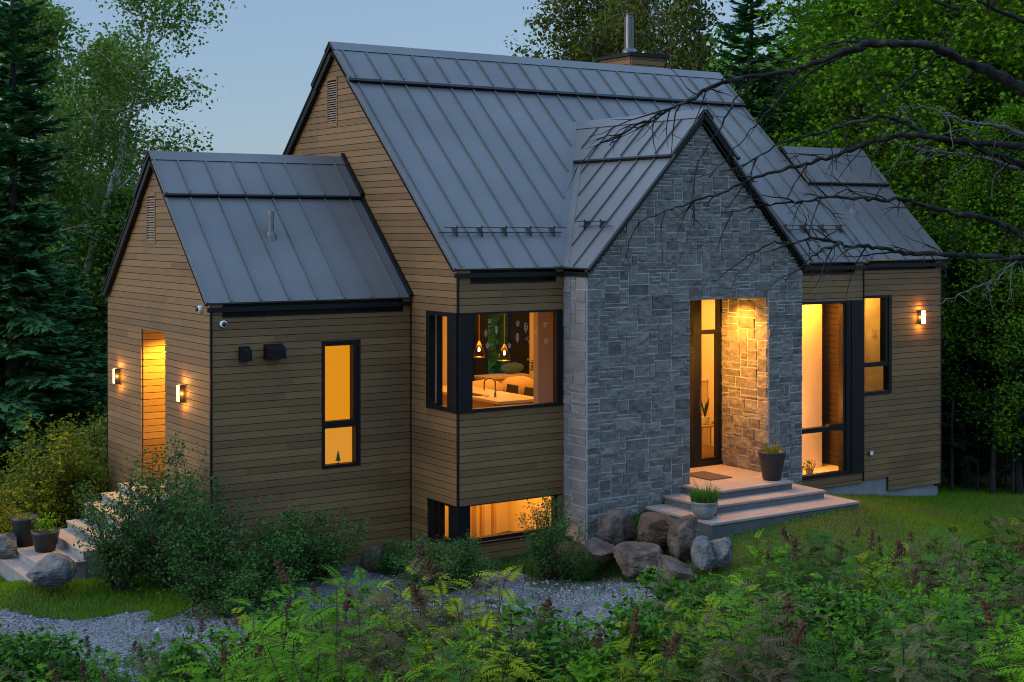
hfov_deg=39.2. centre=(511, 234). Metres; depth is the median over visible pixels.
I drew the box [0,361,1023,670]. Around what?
ground
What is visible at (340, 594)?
spirea shrub
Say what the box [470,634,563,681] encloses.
weed shrub
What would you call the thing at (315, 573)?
shrub
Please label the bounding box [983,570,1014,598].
spirea shrub
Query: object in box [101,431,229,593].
shrub
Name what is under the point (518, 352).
garden door
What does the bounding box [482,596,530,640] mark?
spirea shrub
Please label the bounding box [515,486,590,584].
shrub
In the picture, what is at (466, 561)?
shrub
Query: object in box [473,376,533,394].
sofa
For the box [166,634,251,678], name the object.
weed shrub
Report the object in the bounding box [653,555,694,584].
boulder
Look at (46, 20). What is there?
birch tree
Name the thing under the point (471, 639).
weed shrub
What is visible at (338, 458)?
toy fir
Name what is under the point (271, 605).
weed shrub
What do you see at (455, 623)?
weed shrub
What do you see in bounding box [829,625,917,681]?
spirea shrub
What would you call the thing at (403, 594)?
spirea shrub
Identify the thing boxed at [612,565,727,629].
weed shrub
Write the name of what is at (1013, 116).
maple tree
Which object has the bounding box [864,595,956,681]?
spirea shrub
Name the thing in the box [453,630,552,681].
spirea shrub
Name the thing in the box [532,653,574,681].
spirea shrub
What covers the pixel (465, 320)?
window
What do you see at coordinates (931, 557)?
spirea shrub
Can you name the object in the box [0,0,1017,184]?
sky
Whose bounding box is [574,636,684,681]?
weed shrub
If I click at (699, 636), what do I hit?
weed shrub
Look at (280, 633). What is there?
spirea shrub
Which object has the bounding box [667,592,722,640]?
spirea shrub
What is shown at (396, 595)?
spirea shrub
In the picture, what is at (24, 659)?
weed shrub
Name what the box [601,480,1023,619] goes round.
lawn grass
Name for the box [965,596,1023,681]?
spirea shrub
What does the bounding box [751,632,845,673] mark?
weed shrub
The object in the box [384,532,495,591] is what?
shrub
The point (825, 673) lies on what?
spirea shrub
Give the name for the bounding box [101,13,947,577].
house
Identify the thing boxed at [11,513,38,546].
planter
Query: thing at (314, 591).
spirea shrub
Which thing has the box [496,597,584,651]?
spirea shrub
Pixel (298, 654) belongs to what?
spirea shrub
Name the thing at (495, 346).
forest
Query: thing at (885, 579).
spirea shrub
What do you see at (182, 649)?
weed shrub
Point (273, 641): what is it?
weed shrub
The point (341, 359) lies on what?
window
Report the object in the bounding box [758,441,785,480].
planter
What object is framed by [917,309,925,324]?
wall lamp
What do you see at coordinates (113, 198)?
woodland tree
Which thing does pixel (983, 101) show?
hemlock tree
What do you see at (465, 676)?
spirea shrub
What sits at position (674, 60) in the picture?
poplar tree
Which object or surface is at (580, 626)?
weed shrub
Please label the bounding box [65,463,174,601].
shrub
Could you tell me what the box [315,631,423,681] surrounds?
weed shrub
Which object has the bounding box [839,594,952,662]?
weed shrub
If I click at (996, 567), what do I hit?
spirea shrub
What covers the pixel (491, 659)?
spirea shrub
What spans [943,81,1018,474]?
hemlock tree
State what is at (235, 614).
spirea shrub
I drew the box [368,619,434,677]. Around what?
weed shrub
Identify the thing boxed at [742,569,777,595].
spirea shrub
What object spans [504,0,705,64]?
poplar tree
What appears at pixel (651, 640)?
weed shrub
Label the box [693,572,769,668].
spirea shrub
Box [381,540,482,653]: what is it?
spirea shrub
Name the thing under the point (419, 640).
weed shrub
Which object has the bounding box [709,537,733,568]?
boulder
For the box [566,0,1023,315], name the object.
dead tree
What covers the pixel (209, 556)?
shrub
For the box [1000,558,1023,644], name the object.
spirea shrub
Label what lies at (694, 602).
weed shrub
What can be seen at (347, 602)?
spirea shrub
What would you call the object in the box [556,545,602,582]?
shrub
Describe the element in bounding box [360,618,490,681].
spirea shrub
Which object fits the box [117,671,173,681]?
weed shrub
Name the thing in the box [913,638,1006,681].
spirea shrub
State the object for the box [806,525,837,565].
spirea shrub
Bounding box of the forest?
[488,27,1019,373]
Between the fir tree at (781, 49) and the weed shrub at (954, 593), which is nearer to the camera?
the weed shrub at (954, 593)
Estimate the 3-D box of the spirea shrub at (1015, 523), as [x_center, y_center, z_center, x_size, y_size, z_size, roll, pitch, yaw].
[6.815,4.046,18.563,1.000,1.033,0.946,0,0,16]
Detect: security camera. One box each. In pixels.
[195,306,202,312]
[219,321,226,327]
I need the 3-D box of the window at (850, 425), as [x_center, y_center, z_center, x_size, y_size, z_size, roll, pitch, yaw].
[4.964,2.491,23.140,1.900,2.835,0.132,0,0,-34]
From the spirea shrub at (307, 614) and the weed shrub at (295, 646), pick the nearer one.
the weed shrub at (295, 646)
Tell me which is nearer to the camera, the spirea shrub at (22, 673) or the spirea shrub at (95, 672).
the spirea shrub at (22, 673)
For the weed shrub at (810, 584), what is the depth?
13.15 m
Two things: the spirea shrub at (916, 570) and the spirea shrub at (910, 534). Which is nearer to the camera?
the spirea shrub at (916, 570)
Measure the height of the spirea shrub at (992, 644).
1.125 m
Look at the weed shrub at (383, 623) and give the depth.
12.74 m
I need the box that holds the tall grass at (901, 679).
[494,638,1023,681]
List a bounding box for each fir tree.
[0,195,105,442]
[37,244,106,460]
[93,324,106,411]
[679,0,725,74]
[713,0,804,147]
[762,0,822,112]
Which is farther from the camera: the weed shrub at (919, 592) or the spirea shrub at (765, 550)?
the spirea shrub at (765, 550)
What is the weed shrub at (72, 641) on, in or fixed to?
on the ground at (534, 579)
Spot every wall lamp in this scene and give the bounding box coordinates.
[112,367,120,384]
[176,383,185,402]
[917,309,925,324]
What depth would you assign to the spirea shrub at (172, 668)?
11.25 m
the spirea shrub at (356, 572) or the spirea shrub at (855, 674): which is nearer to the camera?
the spirea shrub at (855, 674)
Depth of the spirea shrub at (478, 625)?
13.27 m
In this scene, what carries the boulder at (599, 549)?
on the ground cover at (504, 564)
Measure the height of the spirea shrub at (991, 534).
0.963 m
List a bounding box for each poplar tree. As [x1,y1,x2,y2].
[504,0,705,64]
[568,1,658,54]
[583,0,774,138]
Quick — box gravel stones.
[0,566,660,681]
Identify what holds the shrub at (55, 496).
on the ground at (534, 579)
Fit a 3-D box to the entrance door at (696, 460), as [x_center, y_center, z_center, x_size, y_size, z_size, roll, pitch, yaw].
[2.654,2.262,22.141,1.550,2.680,0.201,0,0,-34]
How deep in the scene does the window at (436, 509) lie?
19.77 m
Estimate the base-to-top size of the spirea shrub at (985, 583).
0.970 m
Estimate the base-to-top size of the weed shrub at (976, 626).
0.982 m
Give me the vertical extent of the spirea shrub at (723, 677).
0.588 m
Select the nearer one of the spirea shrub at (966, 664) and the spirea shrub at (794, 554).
the spirea shrub at (966, 664)
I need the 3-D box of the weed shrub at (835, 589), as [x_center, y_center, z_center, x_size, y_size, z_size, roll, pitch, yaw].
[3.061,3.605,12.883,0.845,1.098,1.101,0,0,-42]
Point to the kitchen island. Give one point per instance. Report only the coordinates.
(494, 398)
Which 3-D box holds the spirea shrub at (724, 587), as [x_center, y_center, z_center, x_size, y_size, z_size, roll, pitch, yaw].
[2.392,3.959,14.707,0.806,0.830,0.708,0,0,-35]
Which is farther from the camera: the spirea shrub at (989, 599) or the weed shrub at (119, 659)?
the spirea shrub at (989, 599)
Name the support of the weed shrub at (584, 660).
on the ground at (534, 579)
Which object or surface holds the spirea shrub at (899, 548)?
on the ground at (534, 579)
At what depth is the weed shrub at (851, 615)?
11.67 m
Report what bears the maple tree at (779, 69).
on the ground at (534, 579)
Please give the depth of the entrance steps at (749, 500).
20.39 m
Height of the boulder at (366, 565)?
0.416 m
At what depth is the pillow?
27.82 m
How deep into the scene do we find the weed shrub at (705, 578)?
16.06 m
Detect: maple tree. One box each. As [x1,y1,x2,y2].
[740,0,972,318]
[753,0,971,193]
[798,0,1023,484]
[829,0,1005,183]
[873,0,1022,232]
[877,0,1023,462]
[918,99,1023,494]
[942,403,1022,486]
[942,416,1010,477]
[972,424,1022,476]
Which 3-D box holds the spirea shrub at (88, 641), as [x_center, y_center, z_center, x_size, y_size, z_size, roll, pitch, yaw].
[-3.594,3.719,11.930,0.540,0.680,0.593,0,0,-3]
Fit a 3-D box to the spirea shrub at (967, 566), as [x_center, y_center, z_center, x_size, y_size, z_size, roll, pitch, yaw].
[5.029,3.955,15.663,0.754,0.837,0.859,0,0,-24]
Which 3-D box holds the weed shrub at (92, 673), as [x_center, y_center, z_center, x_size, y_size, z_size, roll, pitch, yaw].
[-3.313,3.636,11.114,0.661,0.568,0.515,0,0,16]
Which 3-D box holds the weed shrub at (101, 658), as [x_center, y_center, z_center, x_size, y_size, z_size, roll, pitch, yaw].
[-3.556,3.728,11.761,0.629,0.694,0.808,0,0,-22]
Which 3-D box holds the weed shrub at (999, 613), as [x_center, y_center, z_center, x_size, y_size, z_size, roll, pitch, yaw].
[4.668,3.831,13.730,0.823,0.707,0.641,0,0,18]
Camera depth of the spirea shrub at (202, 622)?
11.93 m
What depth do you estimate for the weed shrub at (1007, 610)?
13.71 m
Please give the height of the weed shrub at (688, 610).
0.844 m
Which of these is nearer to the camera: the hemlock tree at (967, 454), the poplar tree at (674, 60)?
the hemlock tree at (967, 454)
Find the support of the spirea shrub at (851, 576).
on the ground at (534, 579)
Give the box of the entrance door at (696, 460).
[690,299,722,467]
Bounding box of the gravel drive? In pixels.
[0,565,665,681]
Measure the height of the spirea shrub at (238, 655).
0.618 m
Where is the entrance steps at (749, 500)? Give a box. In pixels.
[645,464,859,540]
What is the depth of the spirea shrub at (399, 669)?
10.24 m
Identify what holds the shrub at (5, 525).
on the ground at (534, 579)
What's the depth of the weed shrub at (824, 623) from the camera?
12.72 m
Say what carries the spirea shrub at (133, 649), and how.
on the ground at (534, 579)
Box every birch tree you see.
[0,0,142,232]
[0,0,245,332]
[43,30,153,242]
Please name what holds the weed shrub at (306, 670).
on the ground at (534, 579)
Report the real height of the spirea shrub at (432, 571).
1.318 m
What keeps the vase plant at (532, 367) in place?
on the plant stand
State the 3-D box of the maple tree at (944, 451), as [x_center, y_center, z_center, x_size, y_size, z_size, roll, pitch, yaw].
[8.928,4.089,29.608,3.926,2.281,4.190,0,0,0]
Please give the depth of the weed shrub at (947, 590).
13.09 m
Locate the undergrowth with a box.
[679,570,974,634]
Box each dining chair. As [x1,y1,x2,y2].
[506,384,518,393]
[524,387,533,403]
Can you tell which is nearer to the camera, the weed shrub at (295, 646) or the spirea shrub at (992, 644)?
the spirea shrub at (992, 644)
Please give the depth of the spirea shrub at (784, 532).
16.19 m
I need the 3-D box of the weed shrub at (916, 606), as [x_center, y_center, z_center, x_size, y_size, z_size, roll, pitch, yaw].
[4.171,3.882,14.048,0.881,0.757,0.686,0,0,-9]
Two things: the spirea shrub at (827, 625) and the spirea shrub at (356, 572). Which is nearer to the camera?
the spirea shrub at (827, 625)
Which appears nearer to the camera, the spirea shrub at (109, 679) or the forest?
the spirea shrub at (109, 679)
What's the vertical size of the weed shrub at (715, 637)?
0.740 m
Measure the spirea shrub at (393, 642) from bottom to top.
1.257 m
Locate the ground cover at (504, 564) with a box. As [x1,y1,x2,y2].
[266,512,688,606]
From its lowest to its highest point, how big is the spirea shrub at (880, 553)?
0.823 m
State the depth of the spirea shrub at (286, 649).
11.37 m
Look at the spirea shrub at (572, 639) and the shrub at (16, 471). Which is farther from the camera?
the shrub at (16, 471)
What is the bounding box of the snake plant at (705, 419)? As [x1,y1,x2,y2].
[702,397,709,424]
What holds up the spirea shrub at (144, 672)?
on the ground at (534, 579)
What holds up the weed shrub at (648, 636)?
on the ground at (534, 579)
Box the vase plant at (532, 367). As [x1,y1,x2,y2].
[527,355,533,370]
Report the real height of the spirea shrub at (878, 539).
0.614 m
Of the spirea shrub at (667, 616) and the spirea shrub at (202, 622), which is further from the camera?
the spirea shrub at (667, 616)
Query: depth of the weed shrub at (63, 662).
10.80 m
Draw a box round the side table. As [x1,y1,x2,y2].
[702,422,713,451]
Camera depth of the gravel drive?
17.37 m
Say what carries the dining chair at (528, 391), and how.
on the house
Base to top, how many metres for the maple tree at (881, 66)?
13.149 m
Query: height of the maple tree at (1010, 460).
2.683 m
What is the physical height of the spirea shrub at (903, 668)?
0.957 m
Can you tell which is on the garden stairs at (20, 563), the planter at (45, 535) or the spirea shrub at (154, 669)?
the planter at (45, 535)
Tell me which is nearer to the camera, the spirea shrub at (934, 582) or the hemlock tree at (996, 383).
the spirea shrub at (934, 582)
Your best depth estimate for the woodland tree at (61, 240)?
34.53 m
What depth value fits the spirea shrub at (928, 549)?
16.69 m
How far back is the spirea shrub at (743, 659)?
10.85 m
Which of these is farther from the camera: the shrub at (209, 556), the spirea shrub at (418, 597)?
the shrub at (209, 556)
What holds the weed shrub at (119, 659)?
on the ground at (534, 579)
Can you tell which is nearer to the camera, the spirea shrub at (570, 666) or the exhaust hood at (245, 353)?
the spirea shrub at (570, 666)
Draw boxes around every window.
[321,339,360,468]
[426,310,457,413]
[429,499,463,545]
[454,495,556,543]
[458,309,562,413]
[802,300,863,479]
[864,295,891,395]
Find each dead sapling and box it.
[942,395,1012,490]
[942,401,999,491]
[945,387,1023,493]
[975,451,1010,489]
[980,414,1022,494]
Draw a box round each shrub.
[0,408,111,529]
[0,451,58,532]
[0,480,33,533]
[0,623,38,681]
[0,623,79,681]
[0,629,74,681]
[0,633,52,681]
[0,634,86,679]
[0,640,65,681]
[0,667,41,681]
[0,669,13,676]
[12,670,77,681]
[19,626,100,681]
[29,663,73,681]
[38,402,106,497]
[40,629,103,681]
[43,659,89,681]
[50,658,107,681]
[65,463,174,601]
[73,635,112,681]
[74,646,111,681]
[82,664,99,681]
[91,621,216,681]
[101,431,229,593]
[101,668,164,681]
[103,650,171,681]
[103,664,139,681]
[104,640,137,681]
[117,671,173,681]
[128,642,167,677]
[132,616,262,681]
[137,618,211,681]
[138,641,196,681]
[145,471,272,614]
[158,639,190,673]
[162,561,293,621]
[165,593,337,681]
[165,655,255,681]
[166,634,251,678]
[190,644,286,681]
[200,652,273,681]
[202,647,253,677]
[207,512,326,602]
[207,599,291,663]
[208,629,245,675]
[221,586,319,648]
[233,613,256,648]
[237,611,331,681]
[238,574,393,681]
[242,628,333,677]
[247,631,324,673]
[249,617,329,668]
[253,614,292,657]
[257,576,372,643]
[258,621,324,652]
[263,498,374,587]
[270,636,327,681]
[271,590,367,678]
[272,560,383,634]
[275,581,339,631]
[279,605,330,634]
[290,609,386,657]
[292,593,365,637]
[296,646,361,680]
[304,611,395,661]
[312,618,438,681]
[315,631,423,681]
[318,580,469,681]
[327,645,387,681]
[343,579,433,636]
[353,566,464,639]
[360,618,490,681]
[364,534,416,573]
[365,628,495,681]
[365,662,421,681]
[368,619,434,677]
[380,643,451,681]
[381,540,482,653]
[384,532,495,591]
[389,584,464,629]
[395,622,464,663]
[398,592,466,639]
[401,618,490,681]
[401,618,512,681]
[402,610,536,681]
[405,626,486,679]
[411,580,566,668]
[420,557,525,667]
[425,590,494,645]
[426,528,491,590]
[444,626,522,673]
[449,612,502,647]
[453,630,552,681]
[469,597,611,681]
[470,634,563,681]
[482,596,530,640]
[491,670,561,681]
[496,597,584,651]
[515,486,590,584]
[530,608,658,681]
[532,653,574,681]
[545,628,633,681]
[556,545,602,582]
[560,628,590,652]
[567,614,673,681]
[574,633,696,681]
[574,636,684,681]
[583,589,706,681]
[586,629,694,673]
[596,604,706,681]
[596,605,701,681]
[609,596,758,681]
[610,595,713,661]
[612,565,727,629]
[613,647,711,681]
[627,577,736,629]
[647,606,712,639]
[653,603,679,635]
[660,629,711,657]
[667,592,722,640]
[677,663,726,681]
[679,607,752,654]
[682,578,767,646]
[682,631,706,680]
[684,629,754,669]
[686,632,739,678]
[687,584,723,612]
[688,568,729,611]
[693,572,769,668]
[693,572,838,681]
[694,596,816,681]
[695,652,800,681]
[715,639,776,681]
[716,580,777,643]
[733,528,800,593]
[738,540,819,619]
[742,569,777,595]
[742,571,843,650]
[743,583,856,641]
[745,576,836,677]
[751,587,811,634]
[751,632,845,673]
[752,526,862,602]
[756,579,863,639]
[760,533,834,581]
[767,525,794,571]
[768,597,861,654]
[775,610,860,677]
[778,653,854,681]
[780,527,853,598]
[786,600,917,681]
[794,636,873,681]
[795,554,831,591]
[797,571,902,623]
[800,572,821,606]
[800,585,877,627]
[801,574,891,643]
[803,527,861,578]
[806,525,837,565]
[813,563,875,607]
[813,630,852,665]
[818,594,931,678]
[822,618,871,655]
[826,546,949,607]
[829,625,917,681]
[830,536,892,588]
[835,604,956,681]
[838,583,891,607]
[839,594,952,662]
[843,529,914,603]
[843,576,907,628]
[853,536,880,574]
[860,606,966,676]
[862,544,910,592]
[862,574,1014,657]
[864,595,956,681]
[871,566,920,633]
[872,587,971,646]
[877,567,973,613]
[885,539,982,610]
[887,614,1011,681]
[888,532,987,599]
[888,568,980,611]
[898,580,972,628]
[901,586,1019,663]
[903,595,970,618]
[905,531,957,568]
[906,575,980,607]
[909,527,980,594]
[911,593,992,681]
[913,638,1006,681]
[917,586,984,616]
[920,594,1023,669]
[923,625,954,677]
[938,560,1000,609]
[939,575,1013,669]
[944,561,1023,614]
[945,633,1016,681]
[952,598,1023,681]
[955,540,1023,596]
[956,526,1023,590]
[958,597,1017,634]
[962,540,1007,580]
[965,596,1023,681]
[967,516,1023,568]
[972,592,1023,641]
[973,592,1023,635]
[974,561,1023,601]
[976,530,1023,580]
[977,539,1023,603]
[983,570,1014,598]
[984,514,1023,576]
[986,567,1023,612]
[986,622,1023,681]
[993,594,1021,648]
[995,582,1023,635]
[999,605,1023,675]
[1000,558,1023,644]
[1002,575,1021,601]
[1004,515,1023,561]
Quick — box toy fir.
[335,451,340,462]
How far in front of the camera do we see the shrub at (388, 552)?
19.10 m
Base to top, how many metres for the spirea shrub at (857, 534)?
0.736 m
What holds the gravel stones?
on the gravel drive
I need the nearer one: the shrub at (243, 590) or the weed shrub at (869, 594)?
the weed shrub at (869, 594)
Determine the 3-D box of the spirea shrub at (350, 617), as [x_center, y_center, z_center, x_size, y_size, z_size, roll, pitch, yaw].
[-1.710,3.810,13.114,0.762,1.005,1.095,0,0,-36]
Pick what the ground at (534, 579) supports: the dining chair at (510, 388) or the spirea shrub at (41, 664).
the spirea shrub at (41, 664)
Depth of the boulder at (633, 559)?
18.41 m
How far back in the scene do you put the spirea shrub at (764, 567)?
15.80 m
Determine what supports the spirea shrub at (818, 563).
on the ground at (534, 579)
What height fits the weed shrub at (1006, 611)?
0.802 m
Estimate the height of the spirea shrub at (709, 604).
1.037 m
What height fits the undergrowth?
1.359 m
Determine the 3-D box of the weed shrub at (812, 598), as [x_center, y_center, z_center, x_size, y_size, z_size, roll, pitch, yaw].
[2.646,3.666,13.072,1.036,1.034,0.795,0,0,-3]
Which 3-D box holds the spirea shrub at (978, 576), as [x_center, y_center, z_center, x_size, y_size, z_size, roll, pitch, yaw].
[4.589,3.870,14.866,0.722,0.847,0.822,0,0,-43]
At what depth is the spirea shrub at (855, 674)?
10.79 m
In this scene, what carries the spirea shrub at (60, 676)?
on the ground at (534, 579)
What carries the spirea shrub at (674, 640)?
on the ground at (534, 579)
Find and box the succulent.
[802,460,815,473]
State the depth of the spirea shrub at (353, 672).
9.54 m
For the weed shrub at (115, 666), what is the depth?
11.36 m
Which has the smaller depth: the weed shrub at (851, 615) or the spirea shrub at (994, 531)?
the weed shrub at (851, 615)
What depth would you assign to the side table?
23.44 m
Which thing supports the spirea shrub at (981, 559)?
on the ground at (534, 579)
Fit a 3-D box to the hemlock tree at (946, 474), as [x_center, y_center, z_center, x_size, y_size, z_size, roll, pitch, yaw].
[9.433,1.157,30.938,3.229,8.921,2.979,0,0,-20]
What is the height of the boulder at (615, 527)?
0.682 m
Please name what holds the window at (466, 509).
in the house
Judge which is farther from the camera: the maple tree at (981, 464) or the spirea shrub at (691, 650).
the maple tree at (981, 464)
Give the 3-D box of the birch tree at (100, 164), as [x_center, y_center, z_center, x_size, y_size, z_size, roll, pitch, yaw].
[-11.166,0.503,39.039,4.270,12.123,4.330,0,0,39]
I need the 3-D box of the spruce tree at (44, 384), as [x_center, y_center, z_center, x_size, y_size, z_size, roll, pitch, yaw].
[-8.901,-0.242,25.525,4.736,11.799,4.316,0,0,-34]
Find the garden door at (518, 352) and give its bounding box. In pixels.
[473,313,528,380]
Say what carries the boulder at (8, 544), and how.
on the garden stairs at (20, 563)
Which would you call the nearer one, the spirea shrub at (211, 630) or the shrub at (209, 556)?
the spirea shrub at (211, 630)
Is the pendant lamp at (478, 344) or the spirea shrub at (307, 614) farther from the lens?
the pendant lamp at (478, 344)
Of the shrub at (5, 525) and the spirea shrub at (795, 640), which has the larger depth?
the shrub at (5, 525)
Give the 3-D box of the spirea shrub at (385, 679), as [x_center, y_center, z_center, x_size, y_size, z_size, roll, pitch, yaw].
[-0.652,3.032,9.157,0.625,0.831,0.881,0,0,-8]
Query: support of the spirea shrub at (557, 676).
on the ground at (534, 579)
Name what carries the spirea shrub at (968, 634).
on the ground at (534, 579)
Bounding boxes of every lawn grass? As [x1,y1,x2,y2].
[0,571,274,621]
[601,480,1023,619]
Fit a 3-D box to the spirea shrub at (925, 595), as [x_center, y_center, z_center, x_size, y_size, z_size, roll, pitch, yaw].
[3.837,3.569,12.790,1.257,1.009,1.240,0,0,-15]
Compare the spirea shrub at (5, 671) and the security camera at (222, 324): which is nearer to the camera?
the spirea shrub at (5, 671)
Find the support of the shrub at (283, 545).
on the ground at (534, 579)
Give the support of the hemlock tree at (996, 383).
on the ground at (534, 579)
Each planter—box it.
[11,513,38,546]
[31,511,59,552]
[686,476,721,519]
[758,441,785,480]
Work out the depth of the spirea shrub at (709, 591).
15.88 m
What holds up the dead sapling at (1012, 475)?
on the ground at (534, 579)
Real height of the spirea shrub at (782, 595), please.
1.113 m
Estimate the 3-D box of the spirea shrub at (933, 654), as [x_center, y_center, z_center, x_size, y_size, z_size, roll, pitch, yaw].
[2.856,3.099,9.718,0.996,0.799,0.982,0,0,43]
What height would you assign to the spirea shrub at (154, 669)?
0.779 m
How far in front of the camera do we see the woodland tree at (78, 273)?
33.98 m
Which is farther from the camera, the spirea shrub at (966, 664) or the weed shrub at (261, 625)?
the weed shrub at (261, 625)
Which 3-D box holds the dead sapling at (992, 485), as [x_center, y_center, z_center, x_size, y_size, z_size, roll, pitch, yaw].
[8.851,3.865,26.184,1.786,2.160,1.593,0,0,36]
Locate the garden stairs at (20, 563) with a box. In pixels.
[0,481,173,584]
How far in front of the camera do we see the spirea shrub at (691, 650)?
11.41 m
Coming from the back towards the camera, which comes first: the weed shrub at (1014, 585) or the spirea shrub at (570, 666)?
the weed shrub at (1014, 585)
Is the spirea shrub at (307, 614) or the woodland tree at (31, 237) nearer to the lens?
the spirea shrub at (307, 614)
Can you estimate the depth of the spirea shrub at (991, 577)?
15.37 m
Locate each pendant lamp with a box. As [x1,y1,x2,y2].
[474,341,484,357]
[498,314,509,360]
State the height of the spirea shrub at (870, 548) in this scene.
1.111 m
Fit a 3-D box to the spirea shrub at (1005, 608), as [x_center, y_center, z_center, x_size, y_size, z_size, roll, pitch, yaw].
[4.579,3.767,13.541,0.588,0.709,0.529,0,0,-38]
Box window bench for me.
[474,373,529,382]
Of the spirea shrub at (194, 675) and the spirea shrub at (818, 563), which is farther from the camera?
the spirea shrub at (818, 563)
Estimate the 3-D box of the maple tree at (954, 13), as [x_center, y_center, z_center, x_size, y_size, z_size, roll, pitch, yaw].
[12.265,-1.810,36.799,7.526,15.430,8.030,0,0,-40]
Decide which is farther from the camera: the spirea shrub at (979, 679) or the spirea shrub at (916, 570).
the spirea shrub at (916, 570)
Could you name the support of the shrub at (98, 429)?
on the ground at (534, 579)
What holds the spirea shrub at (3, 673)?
on the ground at (534, 579)
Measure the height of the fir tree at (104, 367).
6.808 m
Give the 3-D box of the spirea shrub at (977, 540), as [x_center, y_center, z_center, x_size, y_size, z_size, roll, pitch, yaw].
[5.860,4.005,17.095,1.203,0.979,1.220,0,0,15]
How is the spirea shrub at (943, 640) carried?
on the ground at (534, 579)
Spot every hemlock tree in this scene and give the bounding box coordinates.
[925,105,978,477]
[930,66,1023,489]
[942,80,1022,487]
[942,80,1023,487]
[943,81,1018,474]
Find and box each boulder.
[0,533,16,557]
[25,552,76,588]
[360,544,388,571]
[584,537,614,562]
[597,509,635,559]
[612,541,661,577]
[636,512,674,547]
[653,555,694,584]
[667,514,700,562]
[691,535,716,569]
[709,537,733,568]
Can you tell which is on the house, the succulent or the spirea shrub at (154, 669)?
the succulent
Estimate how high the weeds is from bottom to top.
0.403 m
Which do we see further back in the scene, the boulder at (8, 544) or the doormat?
the doormat
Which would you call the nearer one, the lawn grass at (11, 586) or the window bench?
the lawn grass at (11, 586)
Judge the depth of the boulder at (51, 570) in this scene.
17.96 m
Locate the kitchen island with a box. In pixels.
[443,378,533,407]
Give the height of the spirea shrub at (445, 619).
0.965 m
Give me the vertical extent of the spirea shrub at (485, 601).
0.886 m
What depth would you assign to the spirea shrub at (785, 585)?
10.28 m
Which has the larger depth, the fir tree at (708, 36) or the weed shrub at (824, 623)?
the fir tree at (708, 36)
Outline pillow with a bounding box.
[500,362,523,373]
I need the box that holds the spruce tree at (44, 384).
[0,0,106,487]
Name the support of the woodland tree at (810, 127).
on the ground at (534, 579)
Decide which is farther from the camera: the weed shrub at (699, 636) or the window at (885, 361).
the window at (885, 361)
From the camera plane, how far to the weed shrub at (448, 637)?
11.70 m
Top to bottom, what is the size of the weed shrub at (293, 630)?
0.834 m
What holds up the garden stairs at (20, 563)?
on the ground at (534, 579)
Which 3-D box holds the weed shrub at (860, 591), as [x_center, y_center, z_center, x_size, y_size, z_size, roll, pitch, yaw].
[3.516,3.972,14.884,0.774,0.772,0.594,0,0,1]
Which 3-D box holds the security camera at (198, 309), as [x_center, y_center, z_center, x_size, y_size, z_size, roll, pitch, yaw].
[-4.124,0.981,18.905,0.085,0.094,0.094,0,0,-34]
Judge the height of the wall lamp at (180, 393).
0.260 m
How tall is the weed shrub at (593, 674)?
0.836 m
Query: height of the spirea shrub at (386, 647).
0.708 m
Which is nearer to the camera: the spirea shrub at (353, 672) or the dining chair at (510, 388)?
the spirea shrub at (353, 672)
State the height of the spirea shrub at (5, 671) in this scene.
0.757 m
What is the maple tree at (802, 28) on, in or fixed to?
on the ground at (534, 579)
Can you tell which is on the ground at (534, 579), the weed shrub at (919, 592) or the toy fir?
the weed shrub at (919, 592)
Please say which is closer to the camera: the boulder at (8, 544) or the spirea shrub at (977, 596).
the spirea shrub at (977, 596)
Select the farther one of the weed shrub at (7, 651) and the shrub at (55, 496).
the shrub at (55, 496)
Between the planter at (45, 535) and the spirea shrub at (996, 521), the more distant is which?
the planter at (45, 535)
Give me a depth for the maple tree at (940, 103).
37.47 m
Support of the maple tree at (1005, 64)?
on the ground at (534, 579)
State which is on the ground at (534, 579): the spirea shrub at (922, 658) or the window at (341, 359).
the spirea shrub at (922, 658)
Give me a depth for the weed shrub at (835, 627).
11.91 m
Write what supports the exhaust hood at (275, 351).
attached to the house
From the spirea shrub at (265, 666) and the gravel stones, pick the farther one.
the gravel stones
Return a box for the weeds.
[77,579,637,642]
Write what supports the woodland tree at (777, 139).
on the ground at (534, 579)
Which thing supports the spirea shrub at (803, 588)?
on the ground at (534, 579)
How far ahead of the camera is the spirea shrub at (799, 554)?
17.71 m
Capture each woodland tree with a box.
[0,141,70,422]
[4,179,106,422]
[50,185,133,417]
[55,198,106,408]
[755,104,800,142]
[776,99,882,166]
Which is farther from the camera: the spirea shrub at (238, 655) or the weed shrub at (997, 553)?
the weed shrub at (997, 553)
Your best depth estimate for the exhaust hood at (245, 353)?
18.86 m
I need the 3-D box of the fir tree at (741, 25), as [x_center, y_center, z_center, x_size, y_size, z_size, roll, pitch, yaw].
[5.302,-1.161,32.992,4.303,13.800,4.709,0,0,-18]
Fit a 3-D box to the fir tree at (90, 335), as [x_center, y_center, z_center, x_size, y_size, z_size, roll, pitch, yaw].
[-8.526,3.005,28.588,3.905,5.624,3.513,0,0,-20]
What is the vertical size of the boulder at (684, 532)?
0.657 m
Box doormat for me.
[690,471,732,480]
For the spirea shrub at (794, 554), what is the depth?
15.40 m
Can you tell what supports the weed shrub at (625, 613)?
on the ground at (534, 579)
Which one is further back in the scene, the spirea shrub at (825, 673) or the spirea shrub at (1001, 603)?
the spirea shrub at (1001, 603)
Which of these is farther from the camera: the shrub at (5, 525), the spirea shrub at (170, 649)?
the shrub at (5, 525)
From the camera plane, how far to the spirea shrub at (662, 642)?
10.67 m
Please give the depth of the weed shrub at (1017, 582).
14.03 m
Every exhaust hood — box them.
[239,346,251,361]
[264,343,285,359]

